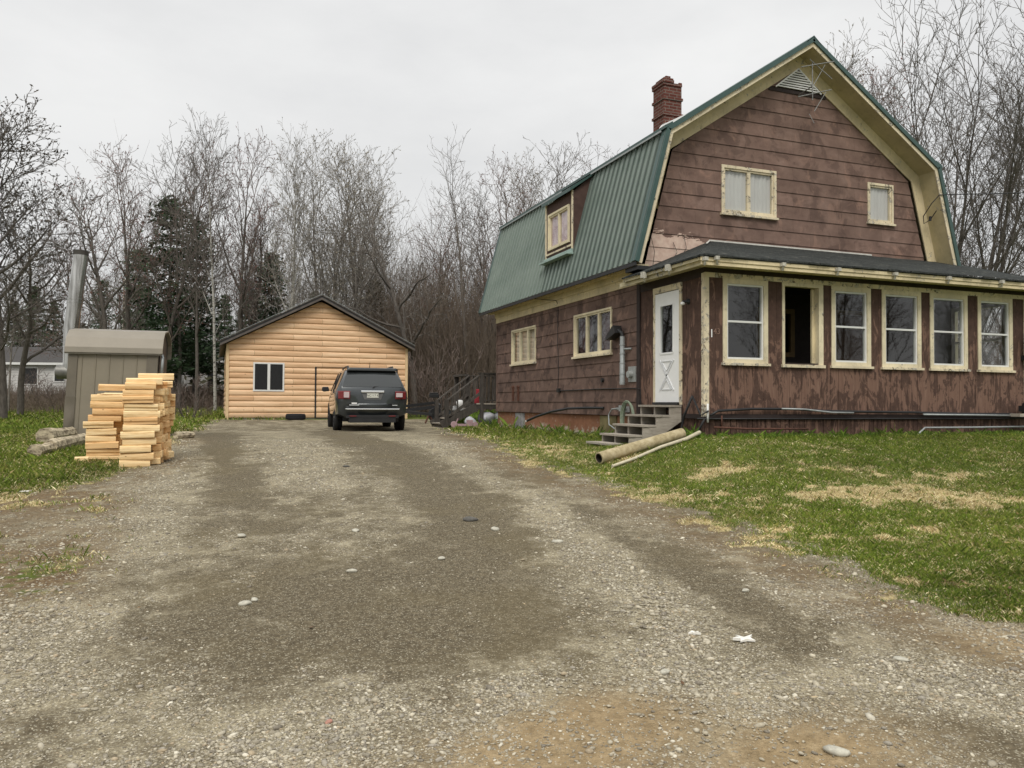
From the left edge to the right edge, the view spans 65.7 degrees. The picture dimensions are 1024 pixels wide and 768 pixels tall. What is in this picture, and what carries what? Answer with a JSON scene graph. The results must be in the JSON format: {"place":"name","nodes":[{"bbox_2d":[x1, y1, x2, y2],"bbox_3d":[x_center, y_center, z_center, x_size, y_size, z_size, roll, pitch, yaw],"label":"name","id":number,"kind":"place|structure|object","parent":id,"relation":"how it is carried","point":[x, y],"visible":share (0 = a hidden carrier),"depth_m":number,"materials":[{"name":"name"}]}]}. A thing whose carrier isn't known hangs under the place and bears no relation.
{"place":"outdoors","nodes":[
{"label":"outdoors","id":0,"kind":"place"},
{"bbox_2d":[0,396,1023,767],"bbox_3d":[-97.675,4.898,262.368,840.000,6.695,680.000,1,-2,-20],"label":"ground","id":1,"kind":"structure","parent":0,"point":[362,606],"depth_m":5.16,"materials":[{"name":"grey gravel"}]},
{"bbox_2d":[2,253,40,410],"bbox_3d":[-22.790,-2.276,35.924,2.802,7.545,2.577,1,-1,-10],"label":"bare tree","id":2,"kind":"object","parent":1,"relation":"on","point":[11,359],"visible":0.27,"depth_m":36.02,"materials":[{"name":"grey plant"}]},
{"bbox_2d":[13,286,54,346],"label":"conifer","id":3,"kind":"object","parent":1,"relation":"on","point":[44,327],"visible":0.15,"depth_m":80.04,"materials":[{"name":"green plant"}]},
{"bbox_2d":[4,347,65,393],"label":"white bungalow","id":4,"kind":"object","parent":1,"relation":"on","point":[43,361],"visible":0.3,"depth_m":60.88,"materials":[{"name":"white paint"}]},
{"bbox_2d":[7,388,64,412],"bbox_3d":[-26.573,0.796,40.629,6.952,1.453,15.022,2,-2,-39],"label":"bramble","id":5,"kind":"object","parent":1,"relation":"on","point":[28,407],"visible":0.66,"depth_m":38.19,"materials":[{"name":"brown plant"}]},
{"bbox_2d":[17,364,60,408],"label":"shrub","id":6,"kind":"object","parent":1,"relation":"on","point":[50,385],"visible":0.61,"depth_m":42.72,"materials":[{"name":"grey plant"}]},
{"bbox_2d":[27,442,55,455],"bbox_3d":[-7.750,1.096,13.149,0.237,0.251,0.640,0,-1,-3],"label":"log slab","id":7,"kind":"object","parent":1,"relation":"on","point":[39,449],"depth_m":12.85,"materials":[{"name":"grey wood"}]},
{"bbox_2d":[0,84,108,418],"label":"bare tree","id":8,"kind":"object","parent":1,"relation":"on","point":[3,377],"visible":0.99,"depth_m":29.24,"materials":[{"name":"grey plant"}]},
{"bbox_2d":[0,185,110,414],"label":"bare tree","id":9,"kind":"object","parent":1,"relation":"on","point":[25,360],"visible":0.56,"depth_m":32.72,"materials":[{"name":"grey plant"}]},
{"bbox_2d":[36,427,77,441],"bbox_3d":[-8.773,1.003,15.331,0.336,0.341,0.959,0,-1,-2],"label":"log slab","id":10,"kind":"object","parent":1,"relation":"on","point":[44,434],"depth_m":14.93,"materials":[{"name":"grey wood"}]},
{"bbox_2d":[3,214,112,359],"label":"bare tree","id":11,"kind":"object","parent":1,"relation":"on","point":[68,275],"visible":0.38,"depth_m":41.47,"materials":[{"name":"grey plant"}]},
{"bbox_2d":[45,433,85,450],"bbox_3d":[-7.857,1.047,14.018,0.264,0.298,1.443,1,-1,-8],"label":"log slab","id":12,"kind":"object","parent":1,"relation":"on","point":[65,442],"depth_m":13.78,"materials":[{"name":"grey wood"}]},
{"bbox_2d":[0,459,148,575],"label":"grass tufts","id":13,"kind":"object","parent":1,"relation":"on","point":[45,554],"visible":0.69,"depth_m":9.05,"materials":[{"name":"green plant"}]},
{"bbox_2d":[16,156,166,351],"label":"bare tree","id":14,"kind":"object","parent":1,"relation":"on","point":[103,313],"visible":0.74,"depth_m":41.56,"materials":[{"name":"grey plant"}]},
{"bbox_2d":[84,277,116,329],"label":"conifer","id":15,"kind":"object","parent":1,"relation":"on","point":[97,326],"visible":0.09,"depth_m":78.13,"materials":[{"name":"green plant"}]},
{"bbox_2d":[0,424,202,543],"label":"lawn grass","id":16,"kind":"structure","parent":1,"relation":"on","point":[14,441],"depth_m":11.38,"materials":[{"name":"green plant"}]},
{"bbox_2d":[86,455,118,461],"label":"log offcut","id":17,"kind":"object","parent":1,"relation":"on","point":[104,457],"visible":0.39,"depth_m":12.25,"materials":[{"name":"brown wood"}]},
{"bbox_2d":[86,448,119,455],"bbox_3d":[-6.338,1.053,12.329,0.500,0.103,0.170,1,-1,-26],"label":"log offcut","id":18,"kind":"object","parent":17,"relation":"on","point":[106,451],"visible":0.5,"depth_m":12.26,"materials":[{"name":"brown wood"}]},
{"bbox_2d":[85,441,118,448],"bbox_3d":[-6.354,0.943,12.294,0.460,0.103,0.170,0,1,-22],"label":"log offcut","id":19,"kind":"object","parent":18,"relation":"on","point":[95,445],"visible":1,"depth_m":12.21,"materials":[{"name":"brown wood"}]},
{"bbox_2d":[54,249,171,433],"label":"wood furnace shed","id":20,"kind":"structure","parent":1,"relation":"on","point":[93,359],"depth_m":16.26,"materials":[{"name":"beige metal"}]},
{"bbox_2d":[68,135,184,329],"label":"bare tree","id":21,"kind":"object","parent":1,"relation":"on","point":[127,317],"visible":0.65,"depth_m":45.63,"materials":[{"name":"grey plant"}]},
{"bbox_2d":[108,248,159,330],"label":"conifer","id":22,"kind":"object","parent":1,"relation":"on","point":[137,312],"visible":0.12,"depth_m":55.86,"materials":[{"name":"green plant"}]},
{"bbox_2d":[119,460,149,466],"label":"log offcut","id":23,"kind":"object","parent":1,"relation":"on","point":[135,463],"visible":0.77,"depth_m":11.76,"materials":[{"name":"brown wood"}]},
{"bbox_2d":[119,452,153,459],"bbox_3d":[-5.606,1.078,11.844,0.460,0.103,0.170,2,0,-23],"label":"log offcut","id":24,"kind":"object","parent":23,"relation":"on","point":[138,456],"visible":0.94,"depth_m":11.78,"materials":[{"name":"brown wood"}]},
{"bbox_2d":[120,445,150,452],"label":"log offcut","id":25,"kind":"object","parent":24,"relation":"on","point":[135,448],"visible":1,"depth_m":11.75,"materials":[{"name":"brown wood"}]},
{"bbox_2d":[122,437,155,445],"bbox_3d":[-5.584,0.863,11.874,0.460,0.103,0.170,0,-1,-26],"label":"log offcut","id":26,"kind":"object","parent":25,"relation":"on","point":[137,441],"visible":0.91,"depth_m":11.80,"materials":[{"name":"brown wood"}]},
{"bbox_2d":[120,431,154,438],"bbox_3d":[-5.589,0.757,11.839,0.460,0.103,0.170,0,-3,-23],"label":"log offcut","id":27,"kind":"object","parent":26,"relation":"on","point":[141,434],"visible":0.94,"depth_m":11.77,"materials":[{"name":"brown wood"}]},
{"bbox_2d":[123,424,159,431],"bbox_3d":[-5.550,0.659,11.870,0.500,0.103,0.170,1,-2,-25],"label":"log offcut","id":28,"kind":"object","parent":27,"relation":"on","point":[141,427],"visible":0.98,"depth_m":11.80,"materials":[{"name":"brown wood"}]},
{"bbox_2d":[123,417,157,424],"bbox_3d":[-5.556,0.549,11.869,0.460,0.103,0.170,0,0,-22],"label":"log offcut","id":29,"kind":"object","parent":28,"relation":"on","point":[142,420],"visible":0.91,"depth_m":11.80,"materials":[{"name":"brown wood"}]},
{"bbox_2d":[123,410,159,417],"bbox_3d":[-5.552,0.451,11.890,0.500,0.103,0.170,1,0,-26],"label":"log offcut","id":30,"kind":"object","parent":29,"relation":"on","point":[130,414],"visible":0.98,"depth_m":11.81,"materials":[{"name":"brown wood"}]},
{"bbox_2d":[124,403,157,410],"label":"log offcut","id":31,"kind":"object","parent":30,"relation":"on","point":[139,407],"visible":0.97,"depth_m":11.81,"materials":[{"name":"brown wood"}]},
{"bbox_2d":[122,396,153,403],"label":"log offcut","id":32,"kind":"object","parent":31,"relation":"on","point":[137,399],"visible":1,"depth_m":11.77,"materials":[{"name":"brown wood"}]},
{"bbox_2d":[123,389,153,396],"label":"log offcut","id":33,"kind":"object","parent":32,"relation":"on","point":[129,392],"visible":0.91,"depth_m":11.80,"materials":[{"name":"brown wood"}]},
{"bbox_2d":[125,382,155,389],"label":"log offcut","id":34,"kind":"object","parent":33,"relation":"on","point":[141,386],"visible":1,"depth_m":11.81,"materials":[{"name":"brown wood"}]},
{"bbox_2d":[0,404,284,430],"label":"back lawn grass","id":35,"kind":"structure","parent":1,"relation":"on","point":[35,420],"depth_m":27.98,"materials":[{"name":"green plant"}]},
{"bbox_2d":[124,188,216,406],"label":"conifer","id":36,"kind":"object","parent":1,"relation":"on","point":[171,368],"visible":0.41,"depth_m":46.80,"materials":[{"name":"green plant"}]},
{"bbox_2d":[111,122,235,407],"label":"bare tree","id":37,"kind":"object","parent":1,"relation":"on","point":[178,324],"visible":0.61,"depth_m":45.99,"materials":[{"name":"grey plant"}]},
{"bbox_2d":[117,126,247,341],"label":"bare tree","id":38,"kind":"object","parent":1,"relation":"on","point":[175,308],"visible":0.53,"depth_m":45.42,"materials":[{"name":"grey plant"}]},
{"bbox_2d":[167,374,211,418],"bbox_3d":[-12.283,0.515,29.783,1.513,2.032,2.218,-1,-2,33],"label":"shrub","id":39,"kind":"object","parent":1,"relation":"on","point":[195,409],"visible":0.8,"depth_m":29.92,"materials":[{"name":"brown plant"}]},
{"bbox_2d":[137,141,243,410],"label":"bare tree","id":40,"kind":"object","parent":1,"relation":"on","point":[196,311],"visible":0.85,"depth_m":42.90,"materials":[{"name":"grey plant"}]},
{"bbox_2d":[172,342,224,393],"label":"white cottage","id":41,"kind":"structure","parent":1,"relation":"on","point":[201,379],"depth_m":63.93,"materials":[{"name":"white"}]},
{"bbox_2d":[173,220,230,402],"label":"conifer","id":42,"kind":"object","parent":1,"relation":"on","point":[205,369],"visible":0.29,"depth_m":49.87,"materials":[{"name":"green plant"}]},
{"bbox_2d":[163,103,268,410],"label":"bare tree","id":43,"kind":"object","parent":1,"relation":"on","point":[211,215],"visible":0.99,"depth_m":42.08,"materials":[{"name":"grey plant"}]},
{"bbox_2d":[210,294,237,342],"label":"conifer","id":44,"kind":"object","parent":1,"relation":"on","point":[225,317],"visible":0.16,"depth_m":69.88,"materials":[{"name":"green plant"}]},
{"bbox_2d":[198,126,290,331],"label":"bare tree","id":45,"kind":"object","parent":1,"relation":"on","point":[243,293],"visible":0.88,"depth_m":43.97,"materials":[{"name":"grey plant"}]},
{"bbox_2d":[10,306,495,408],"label":"brush","id":46,"kind":"object","parent":1,"relation":"on","point":[188,396],"visible":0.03,"depth_m":49.51,"materials":[{"name":"brown plant"}]},
{"bbox_2d":[223,165,298,326],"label":"bare tree","id":47,"kind":"object","parent":1,"relation":"on","point":[259,278],"visible":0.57,"depth_m":47.01,"materials":[{"name":"grey plant"}]},
{"bbox_2d":[220,206,301,317],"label":"bare tree","id":48,"kind":"object","parent":1,"relation":"on","point":[267,233],"visible":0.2,"depth_m":51.73,"materials":[{"name":"grey plant"}]},
{"bbox_2d":[243,249,287,324],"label":"conifer","id":49,"kind":"object","parent":1,"relation":"on","point":[270,290],"visible":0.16,"depth_m":48.91,"materials":[{"name":"green plant"}]},
{"bbox_2d":[41,293,492,396],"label":"understorey","id":50,"kind":"object","parent":1,"relation":"on","point":[218,379],"visible":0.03,"depth_m":55.48,"materials":[{"name":"brown plant"}]},
{"bbox_2d":[1,121,563,381],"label":"woodland","id":51,"kind":"object","parent":1,"relation":"on","point":[143,320],"visible":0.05,"depth_m":56.32,"materials":[{"name":"grey plant"}]},
{"bbox_2d":[244,117,342,321],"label":"bare tree","id":52,"kind":"object","parent":1,"relation":"on","point":[294,271],"visible":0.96,"depth_m":41.24,"materials":[{"name":"grey plant"}]},
{"bbox_2d":[219,294,414,418],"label":"log garage","id":53,"kind":"structure","parent":1,"relation":"on","point":[294,360],"depth_m":31.63,"materials":[{"name":"beige wood"}]},
{"bbox_2d":[253,362,284,390],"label":"window","id":54,"kind":"structure","parent":53,"relation":"in","point":[268,369],"depth_m":31.06,"materials":[{"name":"white plastic"}]},
{"bbox_2d":[266,128,419,331],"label":"bare tree","id":55,"kind":"object","parent":1,"relation":"on","point":[335,276],"visible":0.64,"depth_m":42.96,"materials":[{"name":"grey plant"}]},
{"bbox_2d":[310,135,399,331],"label":"bare tree","id":56,"kind":"object","parent":1,"relation":"on","point":[350,257],"visible":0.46,"depth_m":45.02,"materials":[{"name":"grey plant"}]},
{"bbox_2d":[322,365,406,429],"bbox_3d":[-4.433,0.408,23.766,2.431,1.952,5.185,1,-1,-16],"label":"parked suv","id":57,"kind":"object","parent":1,"relation":"on","point":[368,395],"visible":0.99,"depth_m":21.45,"materials":[{"name":"black metal"}]},
{"bbox_2d":[348,160,415,329],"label":"bare tree","id":58,"kind":"object","parent":1,"relation":"on","point":[394,222],"visible":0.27,"depth_m":49.41,"materials":[{"name":"grey plant"}]},
{"bbox_2d":[311,190,465,414],"bbox_3d":[-5.471,-4.021,38.205,8.822,11.505,5.333,-1,-2,32],"label":"bare tree","id":59,"kind":"object","parent":1,"relation":"on","point":[401,326],"visible":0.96,"depth_m":38.60,"materials":[{"name":"brown plant"}]},
{"bbox_2d":[301,196,500,413],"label":"thicket","id":60,"kind":"object","parent":1,"relation":"on","point":[483,361],"visible":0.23,"depth_m":41.72,"materials":[{"name":"plant"}]},
{"bbox_2d":[406,401,440,423],"bbox_3d":[-3.297,1.002,28.480,1.965,0.784,2.559,1,-2,-20],"label":"utility trailer","id":61,"kind":"object","parent":1,"relation":"on","point":[431,414],"visible":0.61,"depth_m":28.52,"materials":[{"name":"black metal"}]},
{"bbox_2d":[408,349,463,416],"bbox_3d":[-4.225,0.058,35.950,3.288,3.484,3.253,1,-2,-35],"label":"shrub","id":62,"kind":"object","parent":1,"relation":"on","point":[426,388],"visible":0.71,"depth_m":35.73,"materials":[{"name":"brown plant"}]},
{"bbox_2d":[402,194,479,373],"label":"bare tree","id":63,"kind":"object","parent":1,"relation":"on","point":[436,270],"visible":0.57,"depth_m":45.69,"materials":[{"name":"grey plant"}]},
{"bbox_2d":[408,333,483,411],"bbox_3d":[-3.396,-0.246,36.371,4.682,4.289,3.194,-1,-2,45],"label":"shrub","id":64,"kind":"object","parent":1,"relation":"on","point":[440,381],"visible":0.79,"depth_m":35.73,"materials":[{"name":"brown plant"}]},
{"bbox_2d":[410,122,500,368],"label":"bare tree","id":65,"kind":"object","parent":1,"relation":"on","point":[456,230],"visible":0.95,"depth_m":43.37,"materials":[{"name":"grey plant"}]},
{"bbox_2d":[430,373,495,427],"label":"back deck","id":66,"kind":"structure","parent":1,"relation":"on","point":[467,407],"depth_m":24.73,"materials":[{"name":"grey wood"}]},
{"bbox_2d":[430,181,515,375],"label":"bare tree","id":67,"kind":"object","parent":1,"relation":"on","point":[482,224],"visible":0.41,"depth_m":45.90,"materials":[{"name":"grey plant"}]},
{"bbox_2d":[458,145,538,319],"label":"bare tree","id":68,"kind":"object","parent":1,"relation":"on","point":[501,191],"visible":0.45,"depth_m":47.71,"materials":[{"name":"grey plant"}]},
{"bbox_2d":[482,147,558,255],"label":"bare tree","id":69,"kind":"object","parent":1,"relation":"on","point":[531,183],"visible":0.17,"depth_m":49.14,"materials":[{"name":"grey plant"}]},
{"bbox_2d":[495,132,610,223],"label":"bare tree","id":70,"kind":"object","parent":1,"relation":"on","point":[557,174],"visible":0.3,"depth_m":48.28,"materials":[{"name":"grey plant"}]},
{"bbox_2d":[586,405,681,445],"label":"wooden steps","id":71,"kind":"structure","parent":1,"relation":"on","point":[644,423],"depth_m":14.25,"materials":[{"name":"grey wood"}]},
{"bbox_2d":[595,428,685,463],"bbox_3d":[2.087,0.984,12.709,1.849,0.530,0.184,1,-2,-34],"label":"pipe","id":72,"kind":"object","parent":1,"relation":"on","point":[614,453],"visible":0.96,"depth_m":12.58,"materials":[{"name":"beige plastic"}]},
{"bbox_2d":[611,431,700,466],"bbox_3d":[2.351,1.014,12.536,2.285,0.510,0.140,2,-2,-43],"label":"pole","id":73,"kind":"object","parent":1,"relation":"on","point":[697,433],"visible":1,"depth_m":12.50,"materials":[{"name":"brown wood"}]},
{"bbox_2d":[464,423,1023,632],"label":"lawn grass","id":74,"kind":"structure","parent":1,"relation":"on","point":[996,569],"depth_m":9.37,"materials":[{"name":"green plant"}]},
{"bbox_2d":[478,36,1023,437],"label":"farmhouse","id":75,"kind":"object","parent":1,"relation":"on","point":[811,275],"visible":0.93,"depth_m":16.42,"materials":[{"name":"brown wood"}]},
{"bbox_2d":[509,325,536,365],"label":"window","id":76,"kind":"structure","parent":75,"relation":"in","point":[526,337],"depth_m":21.67,"materials":[{"name":"beige paint"}]},
{"bbox_2d":[548,204,569,250],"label":"window","id":77,"kind":"structure","parent":75,"relation":"in","point":[559,220],"depth_m":18.85,"materials":[{"name":"beige paint"}]},
{"bbox_2d":[571,307,612,358],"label":"window","id":78,"kind":"structure","parent":75,"relation":"in","point":[605,314],"depth_m":17.84,"materials":[{"name":"beige paint"}]},
{"bbox_2d":[652,289,678,404],"bbox_3d":[2.851,-0.658,14.621,0.100,2.075,0.860,1,-2,-20],"label":"door","id":79,"kind":"structure","parent":75,"relation":"in","point":[666,364],"depth_m":14.59,"materials":[{"name":"white paint"}]},
{"bbox_2d":[721,278,770,365],"bbox_3d":[4.069,-1.070,13.832,1.000,1.505,0.125,1,-2,-20],"label":"window","id":80,"kind":"structure","parent":75,"relation":"in","point":[763,285],"depth_m":13.85,"materials":[{"name":"beige paint"}]},
{"bbox_2d":[720,164,778,220],"bbox_3d":[4.943,-3.989,16.549,1.430,1.045,0.142,1,-2,-20],"label":"window","id":81,"kind":"structure","parent":75,"relation":"in","point":[746,192],"depth_m":16.57,"materials":[{"name":"beige paint"}]},
{"bbox_2d":[781,282,825,367],"bbox_3d":[5.213,-1.047,14.298,0.950,1.515,0.190,1,-2,-20],"label":"window","id":82,"kind":"structure","parent":75,"relation":"in","point":[816,311],"depth_m":14.39,"materials":[{"name":"beige paint"}]},
{"bbox_2d":[830,286,873,368],"bbox_3d":[6.262,-1.037,14.648,0.980,1.505,0.125,1,-2,-20],"label":"window","id":83,"kind":"structure","parent":75,"relation":"in","point":[866,292],"depth_m":14.67,"materials":[{"name":"beige paint"}]},
{"bbox_2d":[866,182,895,226],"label":"window","id":84,"kind":"structure","parent":75,"relation":"in","point":[880,197],"depth_m":17.84,"materials":[{"name":"beige paint"}]},
{"bbox_2d":[881,289,924,369],"bbox_3d":[7.400,-1.020,15.071,1.030,1.505,0.125,1,-2,-20],"label":"window","id":85,"kind":"structure","parent":75,"relation":"in","point":[917,342],"depth_m":15.11,"materials":[{"name":"beige paint"}]},
{"bbox_2d":[929,293,970,371],"bbox_3d":[8.529,-1.003,15.491,1.040,1.505,0.125,1,-2,-20],"label":"window","id":86,"kind":"structure","parent":75,"relation":"in","point":[962,299],"depth_m":15.54,"materials":[{"name":"beige paint"}]},
{"bbox_2d":[951,304,1004,364],"bbox_3d":[10.171,-0.937,17.257,0.090,1.550,1.300,1,-2,-20],"label":"end window","id":87,"kind":"structure","parent":75,"relation":"in","point":[954,312],"depth_m":17.70,"materials":[{"name":"beige paint"}]},
{"bbox_2d":[977,296,1015,372],"bbox_3d":[9.701,-0.986,15.927,1.020,1.505,0.125,1,-2,-20],"label":"window","id":88,"kind":"structure","parent":75,"relation":"in","point":[1008,367],"depth_m":15.97,"materials":[{"name":"beige paint"}]},
{"bbox_2d":[823,744,850,756],"bbox_3d":[1.364,1.542,3.326,0.111,0.042,0.076,0,-1,18],"label":"stone","id":89,"kind":"object","parent":1,"relation":"on","point":[835,750],"visible":1,"depth_m":3.31,"materials":[{"name":"white stone"}]},
{"bbox_2d":[825,18,898,102],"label":"bare tree","id":90,"kind":"object","parent":1,"relation":"on","point":[851,65],"visible":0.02,"depth_m":46.97,"materials":[{"name":"grey plant"}]},
{"bbox_2d":[847,42,966,211],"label":"bare tree","id":91,"kind":"object","parent":1,"relation":"on","point":[873,81],"visible":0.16,"depth_m":40.22,"materials":[{"name":"grey plant"}]},
{"bbox_2d":[836,0,1023,363],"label":"bare tree","id":92,"kind":"object","parent":1,"relation":"on","point":[999,263],"visible":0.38,"depth_m":29.70,"materials":[{"name":"grey plant"}]},
{"bbox_2d":[934,213,1022,364],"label":"brush","id":93,"kind":"object","parent":1,"relation":"on","point":[996,355],"visible":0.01,"depth_m":40.50,"materials":[{"name":"brown plant"}]},
{"bbox_2d":[957,34,1023,275],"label":"bare tree","id":94,"kind":"object","parent":1,"relation":"on","point":[1006,107],"visible":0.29,"depth_m":32.94,"materials":[{"name":"grey plant"}]},
{"bbox_2d":[0,0,1023,364],"label":"sky","id":95,"kind":"structure","parent":0,"point":[386,74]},
{"bbox_2d":[433,409,613,440],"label":"verge grass","id":96,"kind":"structure","parent":0,"point":[494,430],"depth_m":18.98,"materials":[{"name":"green plant"}]},
{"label":"log offcut","id":97,"kind":"object","parent":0,"visible":0},
{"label":"log offcut","id":98,"kind":"object","parent":97,"relation":"on","visible":0},
{"bbox_2d":[85,435,115,441],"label":"log offcut","id":99,"kind":"object","parent":98,"relation":"on","point":[100,438],"visible":1,"depth_m":12.24,"materials":[{"name":"brown wood"}]},
{"bbox_2d":[86,428,116,434],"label":"log offcut","id":100,"kind":"object","parent":99,"relation":"on","point":[101,431],"visible":1,"depth_m":12.24,"materials":[{"name":"brown wood"}]},
{"bbox_2d":[83,421,113,427],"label":"log offcut","id":101,"kind":"object","parent":100,"relation":"on","point":[98,424],"visible":1,"depth_m":12.22,"materials":[{"name":"brown wood"}]},
{"bbox_2d":[88,415,121,421],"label":"log offcut","id":102,"kind":"object","parent":101,"relation":"on","point":[116,418],"visible":0.91,"depth_m":12.26,"materials":[{"name":"brown wood"}]},
{"bbox_2d":[92,408,123,414],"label":"log offcut","id":103,"kind":"object","parent":102,"relation":"on","point":[107,411],"visible":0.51,"depth_m":12.26,"materials":[{"name":"brown wood"}]},
{"bbox_2d":[90,401,123,407],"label":"log offcut","id":104,"kind":"object","parent":103,"relation":"on","point":[101,404],"visible":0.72,"depth_m":12.25,"materials":[{"name":"brown wood"}]},
{"bbox_2d":[91,394,122,400],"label":"log offcut","id":105,"kind":"object","parent":104,"relation":"on","point":[106,397],"visible":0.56,"depth_m":12.28,"materials":[{"name":"brown wood"}]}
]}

